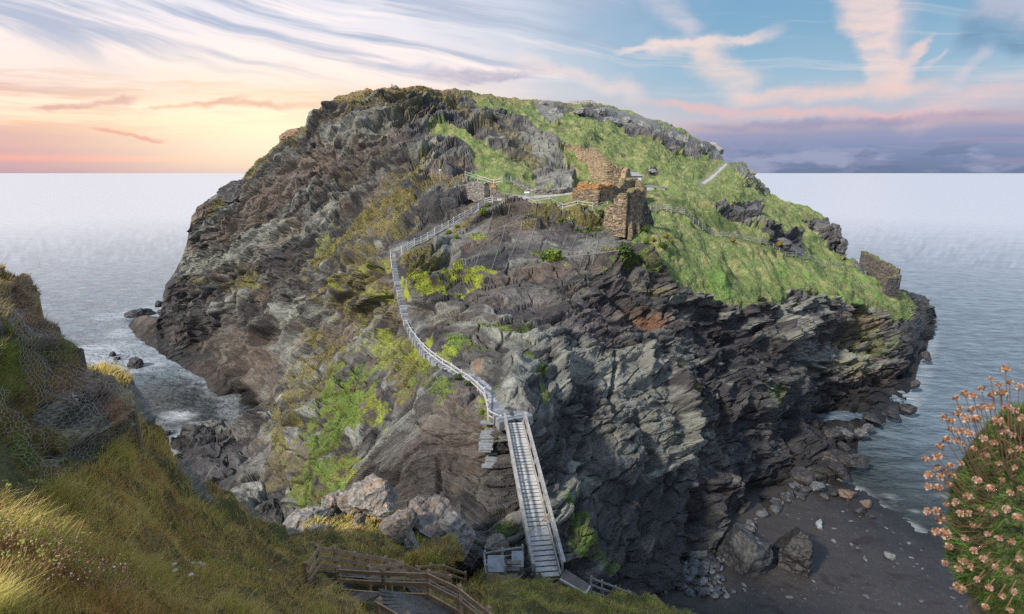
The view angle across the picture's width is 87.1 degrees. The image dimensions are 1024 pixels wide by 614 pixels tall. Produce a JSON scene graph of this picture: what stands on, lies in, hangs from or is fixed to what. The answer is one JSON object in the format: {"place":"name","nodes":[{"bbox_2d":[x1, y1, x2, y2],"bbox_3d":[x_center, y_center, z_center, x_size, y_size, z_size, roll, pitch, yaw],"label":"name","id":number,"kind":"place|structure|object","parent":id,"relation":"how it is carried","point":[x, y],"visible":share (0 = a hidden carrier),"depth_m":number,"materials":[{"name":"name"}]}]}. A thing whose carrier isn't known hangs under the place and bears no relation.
{"place":"outdoors","nodes":[
{"label":"outdoors","id":0,"kind":"place"},
{"bbox_2d":[0,266,144,477],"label":"crag bank","id":1,"kind":"structure","parent":0,"point":[90,420],"depth_m":11.20,"materials":[{"name":"stone"}]},
{"bbox_2d":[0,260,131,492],"bbox_3d":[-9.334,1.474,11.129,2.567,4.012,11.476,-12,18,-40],"label":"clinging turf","id":2,"kind":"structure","parent":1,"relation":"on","point":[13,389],"depth_m":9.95,"materials":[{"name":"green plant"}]},
{"bbox_2d":[0,386,64,479],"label":"wire netting","id":3,"kind":"object","parent":2,"relation":"on","point":[30,439],"visible":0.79,"depth_m":8.53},
{"bbox_2d":[0,268,137,464],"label":"wire netting","id":4,"kind":"object","parent":1,"relation":"on","point":[29,328],"visible":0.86,"depth_m":11.25,"materials":[{"name":"metal"}]},
{"bbox_2d":[170,393,294,525],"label":"rocky neck","id":5,"kind":"object","parent":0,"point":[216,450],"visible":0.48,"depth_m":95.82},
{"bbox_2d":[0,354,696,613],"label":"mainland slope","id":6,"kind":"structure","parent":0,"point":[490,577],"depth_m":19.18,"materials":[{"name":"plant"}]},
{"bbox_2d":[121,417,135,440],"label":"outcrop","id":7,"kind":"object","parent":6,"relation":"on","point":[128,422],"visible":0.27,"depth_m":14.25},
{"bbox_2d":[0,365,341,606],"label":"thrift seed heads","id":8,"kind":"object","parent":6,"relation":"on","point":[6,537],"visible":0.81,"depth_m":4.89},
{"bbox_2d":[0,402,349,590],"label":"flowers","id":9,"kind":"object","parent":6,"relation":"on","point":[40,550],"visible":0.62,"depth_m":6.22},
{"bbox_2d":[283,505,330,527],"bbox_3d":[-13.612,14.086,35.350,2.980,1.490,2.409,0,14,0],"label":"outcrop","id":10,"kind":"object","parent":6,"relation":"on","point":[302,514],"visible":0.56,"depth_m":35.29,"materials":[{"name":"stone"}]},
{"bbox_2d":[308,523,328,530],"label":"outcrop","id":11,"kind":"object","parent":6,"relation":"on","point":[314,526],"visible":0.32,"depth_m":32.44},
{"bbox_2d":[321,490,347,516],"bbox_3d":[-12.721,13.980,38.530,1.379,1.658,1.934,11,18,38],"label":"outcrop","id":12,"kind":"object","parent":6,"relation":"on","point":[329,500],"visible":0.56,"depth_m":37.92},
{"bbox_2d":[308,572,382,602],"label":"boardwalk deck","id":13,"kind":"structure","parent":6,"relation":"on","point":[366,596],"depth_m":19.75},
{"bbox_2d":[336,492,366,515],"bbox_3d":[-11.043,14.026,37.940,2.562,2.482,1.987,0,14,0],"label":"outcrop","id":14,"kind":"object","parent":6,"relation":"on","point":[342,503],"visible":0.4,"depth_m":37.31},
{"bbox_2d":[352,513,365,527],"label":"outcrop","id":15,"kind":"object","parent":6,"relation":"on","point":[359,518],"visible":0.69,"depth_m":34.20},
{"bbox_2d":[346,473,397,516],"bbox_3d":[-9.399,13.306,37.304,3.595,3.153,2.523,-13,19,-43],"label":"outcrop","id":16,"kind":"object","parent":6,"relation":"on","point":[369,494],"visible":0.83,"depth_m":36.43,"materials":[{"name":"stone"}]},
{"bbox_2d":[373,499,394,519],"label":"outcrop","id":17,"kind":"object","parent":6,"relation":"on","point":[384,510],"visible":0.79,"depth_m":36.12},
{"bbox_2d":[320,570,448,598],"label":"boardwalk deck","id":18,"kind":"structure","parent":6,"relation":"on","point":[411,589],"depth_m":24.44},
{"bbox_2d":[302,544,452,593],"bbox_3d":[-6.198,13.179,26.084,0.932,7.437,8.173,11,18,38],"label":"boardwalk fence","id":19,"kind":"object","parent":18,"relation":"on","point":[336,559],"visible":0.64,"depth_m":24.55,"materials":[{"name":"wood"}]},
{"bbox_2d":[366,561,404,590],"bbox_3d":[-5.440,11.884,23.611,0.256,3.562,2.948,4,15,15],"label":"boardwalk fence","id":20,"kind":"object","parent":18,"relation":"on","point":[389,565],"visible":0.68,"depth_m":23.59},
{"bbox_2d":[374,596,409,613],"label":"boardwalk fence","id":21,"kind":"object","parent":6,"relation":"on","point":[380,606],"visible":1,"depth_m":16.49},
{"bbox_2d":[379,508,417,542],"bbox_3d":[-7.418,14.065,34.949,2.489,1.951,2.055,0,14,0],"label":"outcrop","id":22,"kind":"object","parent":6,"relation":"on","point":[398,525],"visible":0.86,"depth_m":34.46,"materials":[{"name":"stone"}]},
{"bbox_2d":[404,531,417,552],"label":"outcrop","id":23,"kind":"object","parent":6,"relation":"on","point":[410,541],"visible":0.87,"depth_m":32.29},
{"bbox_2d":[378,588,455,613],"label":"boardwalk deck","id":24,"kind":"structure","parent":6,"relation":"on","point":[398,602],"depth_m":18.71,"materials":[{"name":"wood"}]},
{"bbox_2d":[336,565,491,613],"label":"boardwalk fence","id":25,"kind":"object","parent":24,"relation":"on","point":[383,573],"visible":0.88,"depth_m":19.90,"materials":[{"name":"wood"}]},
{"bbox_2d":[407,495,426,510],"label":"outcrop","id":26,"kind":"object","parent":6,"relation":"on","point":[415,502],"visible":0.6,"depth_m":37.65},
{"bbox_2d":[413,494,452,537],"bbox_3d":[-5.458,14.920,36.975,3.368,2.820,4.096,7,16,26],"label":"outcrop","id":27,"kind":"object","parent":6,"relation":"on","point":[433,510],"visible":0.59,"depth_m":36.36,"materials":[{"name":"stone"}]},
{"bbox_2d":[415,563,466,583],"bbox_3d":[-4.075,15.690,31.145,3.230,3.390,0.405,-10,17,-34],"label":"boardwalk fence","id":28,"kind":"object","parent":6,"relation":"on","point":[443,566],"visible":0.71,"depth_m":31.25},
{"bbox_2d":[438,510,475,547],"bbox_3d":[-3.761,15.360,36.427,2.347,2.576,3.234,5,15,18],"label":"outcrop","id":29,"kind":"object","parent":6,"relation":"on","point":[455,522],"visible":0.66,"depth_m":35.99,"materials":[{"name":"stone"}]},
{"bbox_2d":[460,544,487,576],"bbox_3d":[-2.239,15.704,33.110,1.375,2.199,1.584,13,19,42],"label":"outcrop","id":30,"kind":"object","parent":6,"relation":"on","point":[473,561],"visible":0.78,"depth_m":32.71,"materials":[{"name":"stone"}]},
{"bbox_2d":[483,551,487,574],"bbox_3d":[-1.492,15.021,30.832,0.144,2.116,1.760,-2,14,-8],"label":"landing fence","id":31,"kind":"object","parent":6,"relation":"on","point":[485,566],"visible":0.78,"depth_m":31.05,"materials":[{"name":"grey wood"}]},
{"bbox_2d":[487,555,503,574],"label":"concrete block","id":32,"kind":"structure","parent":6,"relation":"on","point":[495,563],"depth_m":30.49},
{"bbox_2d":[504,560,520,576],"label":"wooden steps","id":33,"kind":"structure","parent":32,"relation":"attached to","point":[513,562],"depth_m":31.17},
{"bbox_2d":[484,533,509,554],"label":"outcrop","id":34,"kind":"object","parent":6,"relation":"on","point":[496,541],"visible":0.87,"depth_m":34.05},
{"bbox_2d":[484,544,523,561],"bbox_3d":[-0.482,15.237,32.603,2.794,2.418,0.213,-9,17,-32],"label":"landing fence","id":35,"kind":"object","parent":6,"relation":"on","point":[502,550],"visible":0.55,"depth_m":32.59,"materials":[{"name":"grey wood"}]},
{"bbox_2d":[512,551,523,573],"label":"concrete block","id":36,"kind":"structure","parent":6,"relation":"on","point":[517,555],"depth_m":31.99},
{"bbox_2d":[504,411,565,579],"bbox_3d":[1.219,13.050,40.665,2.040,2.715,18.156,-2,14,-6],"label":"timber stair","id":37,"kind":"object","parent":6,"relation":"on","point":[542,553],"visible":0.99,"depth_m":38.01,"materials":[{"name":"grey wood"}]},
{"bbox_2d":[560,569,589,591],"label":"walkway deck","id":38,"kind":"structure","parent":6,"relation":"on","point":[571,578],"depth_m":31.33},
{"bbox_2d":[559,578,590,594],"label":"edge kerb","id":39,"kind":"structure","parent":6,"relation":"on","point":[567,583],"depth_m":30.82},
{"bbox_2d":[396,201,491,250],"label":"ramp path","id":40,"kind":"structure","parent":0,"point":[446,228],"depth_m":99.23,"materials":[{"name":"stone"}]},
{"bbox_2d":[401,196,492,252],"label":"ramp fence","id":41,"kind":"object","parent":40,"relation":"on","point":[428,236],"visible":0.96,"depth_m":99.52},
{"bbox_2d":[0,173,1023,535],"bbox_3d":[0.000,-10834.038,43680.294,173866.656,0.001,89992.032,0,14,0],"label":"sea","id":42,"kind":"structure","parent":0,"point":[96,255],"depth_m":325.60,"materials":[{"name":"liquid"}]},
{"bbox_2d":[127,357,143,368],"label":"sea rock","id":43,"kind":"object","parent":42,"relation":"in","point":[135,363],"visible":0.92,"depth_m":156.08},
{"bbox_2d":[124,308,155,317],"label":"sea rock","id":44,"kind":"object","parent":42,"relation":"in","point":[139,312],"visible":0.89,"depth_m":212.02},
{"bbox_2d":[0,0,1023,172],"label":"sky","id":45,"kind":"structure","parent":0,"point":[87,86],"materials":[{"name":"blue"}]},
{"bbox_2d":[128,85,936,595],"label":"headland","id":46,"kind":"structure","parent":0,"point":[652,463],"depth_m":99.42,"materials":[{"name":"stone"}]},
{"bbox_2d":[216,179,245,203],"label":"skyline crag","id":47,"kind":"structure","parent":46,"relation":"on","point":[230,192],"depth_m":184.86,"materials":[{"name":"stone"}]},
{"bbox_2d":[279,128,299,140],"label":"skyline crag","id":48,"kind":"structure","parent":46,"relation":"on","point":[287,133],"depth_m":182.65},
{"bbox_2d":[391,252,532,430],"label":"stone staircase","id":49,"kind":"structure","parent":46,"relation":"on","point":[498,420],"depth_m":67.03,"materials":[{"name":"stone"}]},
{"bbox_2d":[390,249,501,420],"bbox_3d":[-11.130,0.992,72.449,2.068,11.084,51.486,-6,15,-23],"label":"stair fence","id":50,"kind":"object","parent":49,"relation":"on","point":[477,386],"visible":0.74,"depth_m":63.33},
{"bbox_2d":[457,181,489,201],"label":"ruined wall","id":51,"kind":"structure","parent":46,"relation":"on","point":[477,190],"depth_m":110.50,"materials":[{"name":"stone"}]},
{"bbox_2d":[478,420,497,467],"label":"worn steps","id":52,"kind":"structure","parent":46,"relation":"on","point":[484,445],"depth_m":49.66,"materials":[{"name":"stone"}]},
{"bbox_2d":[490,182,496,198],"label":"gate pier","id":53,"kind":"structure","parent":46,"relation":"on","point":[493,188],"depth_m":106.61,"materials":[{"name":"stone"}]},
{"bbox_2d":[494,111,565,144],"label":"field wall","id":54,"kind":"structure","parent":46,"relation":"on","point":[548,133],"depth_m":164.74,"materials":[{"name":"stone"}]},
{"bbox_2d":[513,180,573,194],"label":"foundation wall","id":55,"kind":"structure","parent":46,"relation":"on","point":[541,191],"depth_m":116.71,"materials":[{"name":"stone"}]},
{"bbox_2d":[187,85,900,554],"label":"cliff plants","id":56,"kind":"object","parent":46,"relation":"on","point":[429,291],"visible":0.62,"depth_m":92.37,"materials":[{"name":"green plant"}]},
{"bbox_2d":[476,206,618,271],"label":"rockfall net","id":57,"kind":"object","parent":46,"relation":"attached to","point":[545,242],"visible":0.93,"depth_m":94.79,"materials":[{"name":"metal"}]},
{"bbox_2d":[547,245,564,261],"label":"cliff shrub","id":58,"kind":"object","parent":46,"relation":"on","point":[554,254],"visible":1,"depth_m":89.47,"materials":[{"name":"green plant"}]},
{"bbox_2d":[506,193,607,210],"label":"courtyard fence","id":59,"kind":"object","parent":46,"relation":"on","point":[563,204],"visible":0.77,"depth_m":106.43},
{"bbox_2d":[572,107,585,115],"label":"crag","id":60,"kind":"structure","parent":46,"relation":"on","point":[580,111],"depth_m":205.74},
{"bbox_2d":[572,182,613,204],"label":"ruined wall","id":61,"kind":"structure","parent":46,"relation":"on","point":[593,193],"depth_m":108.25,"materials":[{"name":"stone"}]},
{"bbox_2d":[566,144,622,184],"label":"ruined wall","id":62,"kind":"structure","parent":46,"relation":"on","point":[602,169],"depth_m":132.87,"materials":[{"name":"stone"}]},
{"bbox_2d":[593,108,609,116],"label":"crag","id":63,"kind":"structure","parent":46,"relation":"on","point":[604,112],"depth_m":214.89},
{"bbox_2d":[603,203,613,230],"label":"ruined wall","id":64,"kind":"structure","parent":46,"relation":"on","point":[608,216],"depth_m":99.82,"materials":[{"name":"stone"}]},
{"bbox_2d":[603,116,620,125],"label":"crag","id":65,"kind":"structure","parent":46,"relation":"on","point":[615,120],"depth_m":210.08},
{"bbox_2d":[612,192,628,236],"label":"ruined wall","id":66,"kind":"structure","parent":46,"relation":"on","point":[620,215],"depth_m":96.90,"materials":[{"name":"stone"}]},
{"bbox_2d":[619,168,631,181],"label":"ruined wall","id":67,"kind":"structure","parent":46,"relation":"on","point":[625,173],"depth_m":126.85,"materials":[{"name":"stone"}]},
{"bbox_2d":[616,242,637,257],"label":"cliff shrub","id":68,"kind":"object","parent":46,"relation":"on","point":[624,250],"visible":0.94,"depth_m":91.15,"materials":[{"name":"green plant"}]},
{"bbox_2d":[622,117,633,123],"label":"crag","id":69,"kind":"structure","parent":46,"relation":"on","point":[627,120],"depth_m":220.52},
{"bbox_2d":[625,217,632,239],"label":"buttress","id":70,"kind":"structure","parent":46,"relation":"on","point":[629,230],"depth_m":97.51,"materials":[{"name":"stone"}]},
{"bbox_2d":[613,178,646,202],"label":"ruined wall","id":71,"kind":"structure","parent":46,"relation":"on","point":[623,185],"depth_m":117.81,"materials":[{"name":"stone"}]},
{"bbox_2d":[624,187,643,236],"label":"ruined wall","id":72,"kind":"structure","parent":46,"relation":"on","point":[636,204],"depth_m":98.25,"materials":[{"name":"stone"}]},
{"bbox_2d":[630,172,642,181],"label":"stone hut","id":73,"kind":"object","parent":46,"relation":"on","point":[638,176],"visible":0.14,"depth_m":140.77,"materials":[{"name":"stone"}]},
{"bbox_2d":[642,198,653,226],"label":"ruined wall","id":74,"kind":"structure","parent":46,"relation":"on","point":[647,217],"depth_m":101.07,"materials":[{"name":"stone"}]},
{"bbox_2d":[429,90,911,318],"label":"hill grass","id":75,"kind":"structure","parent":46,"relation":"on","point":[679,208],"depth_m":141.39,"materials":[{"name":"plant"}]},
{"bbox_2d":[676,134,688,141],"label":"crag","id":76,"kind":"structure","parent":46,"relation":"on","point":[684,138],"depth_m":220.72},
{"bbox_2d":[710,142,723,154],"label":"skyline crag","id":77,"kind":"structure","parent":46,"relation":"on","point":[719,148],"depth_m":247.98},
{"bbox_2d":[746,205,761,216],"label":"crag","id":78,"kind":"structure","parent":46,"relation":"on","point":[756,211],"depth_m":151.27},
{"bbox_2d":[650,204,867,269],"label":"slope fence","id":79,"kind":"object","parent":46,"relation":"on","point":[728,232],"visible":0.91,"depth_m":130.08,"materials":[{"name":"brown wood"}]},
{"bbox_2d":[772,237,792,253],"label":"crag","id":80,"kind":"structure","parent":46,"relation":"on","point":[786,243],"depth_m":142.08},
{"bbox_2d":[789,244,804,256],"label":"crag","id":81,"kind":"structure","parent":46,"relation":"on","point":[794,248],"depth_m":148.91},
{"bbox_2d":[813,222,832,229],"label":"crag","id":82,"kind":"structure","parent":46,"relation":"on","point":[818,225],"depth_m":191.43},
{"bbox_2d":[820,449,842,462],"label":"inlet rock","id":83,"kind":"object","parent":46,"relation":"on","point":[833,455],"visible":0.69,"depth_m":102.33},
{"bbox_2d":[823,427,843,441],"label":"inlet rock","id":84,"kind":"object","parent":46,"relation":"on","point":[836,434],"visible":0.77,"depth_m":111.09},
{"bbox_2d":[831,223,841,237],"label":"crag","id":85,"kind":"structure","parent":46,"relation":"on","point":[836,229],"depth_m":190.51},
{"bbox_2d":[834,238,847,255],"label":"crag","id":86,"kind":"structure","parent":46,"relation":"on","point":[841,248],"depth_m":188.50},
{"bbox_2d":[838,441,850,450],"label":"inlet rock","id":87,"kind":"object","parent":46,"relation":"on","point":[844,446],"visible":0.98,"depth_m":106.44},
{"bbox_2d":[835,427,854,441],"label":"inlet rock","id":88,"kind":"object","parent":46,"relation":"on","point":[848,436],"visible":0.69,"depth_m":110.89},
{"bbox_2d":[840,453,869,468],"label":"inlet rock","id":89,"kind":"object","parent":46,"relation":"on","point":[855,460],"visible":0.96,"depth_m":101.06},
{"bbox_2d":[854,428,868,438],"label":"inlet rock","id":90,"kind":"object","parent":46,"relation":"on","point":[861,433],"visible":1,"depth_m":111.95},
{"bbox_2d":[862,423,874,431],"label":"inlet rock","id":91,"kind":"object","parent":46,"relation":"on","point":[867,427],"visible":0.89,"depth_m":114.69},
{"bbox_2d":[861,412,881,425],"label":"inlet rock","id":92,"kind":"object","parent":46,"relation":"on","point":[871,417],"visible":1,"depth_m":117.73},
{"bbox_2d":[859,251,900,285],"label":"gateway wall","id":93,"kind":"structure","parent":46,"relation":"on","point":[879,270],"depth_m":182.26,"materials":[{"name":"stone"}]},
{"bbox_2d":[882,407,899,419],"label":"inlet rock","id":94,"kind":"object","parent":46,"relation":"on","point":[891,413],"visible":1,"depth_m":120.43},
{"bbox_2d":[882,274,901,298],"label":"gateway wall","id":95,"kind":"structure","parent":46,"relation":"on","point":[890,286],"depth_m":172.89,"materials":[{"name":"stone"}]},
{"bbox_2d":[898,403,917,414],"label":"inlet rock","id":96,"kind":"object","parent":46,"relation":"on","point":[906,408],"visible":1,"depth_m":123.18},
{"bbox_2d":[910,379,920,388],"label":"inlet rock","id":97,"kind":"object","parent":46,"relation":"on","point":[915,383],"visible":1,"depth_m":137.04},
{"bbox_2d":[920,351,931,360],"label":"inlet rock","id":98,"kind":"object","parent":46,"relation":"on","point":[926,355],"visible":1,"depth_m":157.26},
{"bbox_2d":[497,188,653,200],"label":"courtyard path","id":99,"kind":"structure","parent":0,"point":[539,196],"depth_m":114.80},
{"bbox_2d":[701,164,727,184],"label":"hill path","id":100,"kind":"structure","parent":0,"point":[714,175],"depth_m":186.65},
{"bbox_2d":[656,480,970,613],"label":"beach","id":101,"kind":"structure","parent":0,"point":[905,583],"depth_m":74.75,"materials":[{"name":"sand"}]},
{"bbox_2d":[696,588,707,596],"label":"pile stone","id":102,"kind":"object","parent":101,"relation":"on","point":[702,592],"visible":1,"depth_m":66.47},
{"bbox_2d":[700,561,710,569],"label":"cliff block","id":103,"kind":"object","parent":101,"relation":"on","point":[705,565],"depth_m":71.63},
{"bbox_2d":[710,560,720,569],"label":"cliff block","id":104,"kind":"object","parent":101,"relation":"on","point":[714,564],"depth_m":71.76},
{"bbox_2d":[715,522,773,576],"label":"beach boulder","id":105,"kind":"object","parent":101,"relation":"on","point":[742,550],"visible":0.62,"depth_m":72.19,"materials":[{"name":"stone"}]},
{"bbox_2d":[755,510,767,517],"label":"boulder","id":106,"kind":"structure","parent":101,"relation":"on","point":[762,513],"depth_m":85.80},
{"bbox_2d":[771,499,781,510],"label":"cliff block","id":107,"kind":"object","parent":101,"relation":"on","point":[775,502],"depth_m":88.70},
{"bbox_2d":[771,526,814,577],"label":"beach boulder","id":108,"kind":"object","parent":101,"relation":"on","point":[792,549],"visible":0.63,"depth_m":72.95,"materials":[{"name":"stone"}]},
{"bbox_2d":[789,466,815,485],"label":"inlet rock","id":109,"kind":"object","parent":101,"relation":"on","point":[802,475],"visible":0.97,"depth_m":96.04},
{"bbox_2d":[809,481,824,491],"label":"beach boulder","id":110,"kind":"object","parent":101,"relation":"on","point":[816,486],"visible":1,"depth_m":94.26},
{"bbox_2d":[827,462,850,480],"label":"inlet rock","id":111,"kind":"object","parent":101,"relation":"on","point":[839,470],"visible":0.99,"depth_m":97.76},
{"bbox_2d":[837,489,856,499],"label":"beach boulder","id":112,"kind":"object","parent":101,"relation":"on","point":[848,494],"visible":1,"depth_m":92.68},
{"bbox_2d":[853,504,865,515],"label":"beach boulder","id":113,"kind":"object","parent":101,"relation":"on","point":[859,509],"visible":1,"depth_m":88.56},
{"bbox_2d":[860,499,871,508],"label":"beach boulder","id":114,"kind":"object","parent":101,"relation":"on","point":[867,503],"visible":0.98,"depth_m":90.40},
{"bbox_2d":[884,551,895,559],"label":"beach boulder","id":115,"kind":"object","parent":101,"relation":"on","point":[889,555],"visible":1,"depth_m":78.12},
{"bbox_2d":[921,365,1023,613],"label":"sea thrift","id":116,"kind":"object","parent":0,"point":[982,534],"visible":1,"depth_m":1.54,"materials":[{"name":"green leaves"},{"name":"flower petals"},{"name":"plant stems"}]},
{"bbox_2d":[965,594,993,613],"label":"bank rock","id":117,"kind":"object","parent":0,"point":[972,607],"visible":0.02,"depth_m":2.13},
{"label":"walkway deck","id":118,"kind":"object","parent":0,"visible":0},
{"bbox_2d":[590,575,631,596],"bbox_3d":[5.801,16.871,31.658,2.665,3.094,0.170,-3,14,-14],"label":"walkway fence","id":119,"kind":"object","parent":118,"relation":"on","point":[601,588],"visible":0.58,"depth_m":31.33,"materials":[{"name":"grey wood"}]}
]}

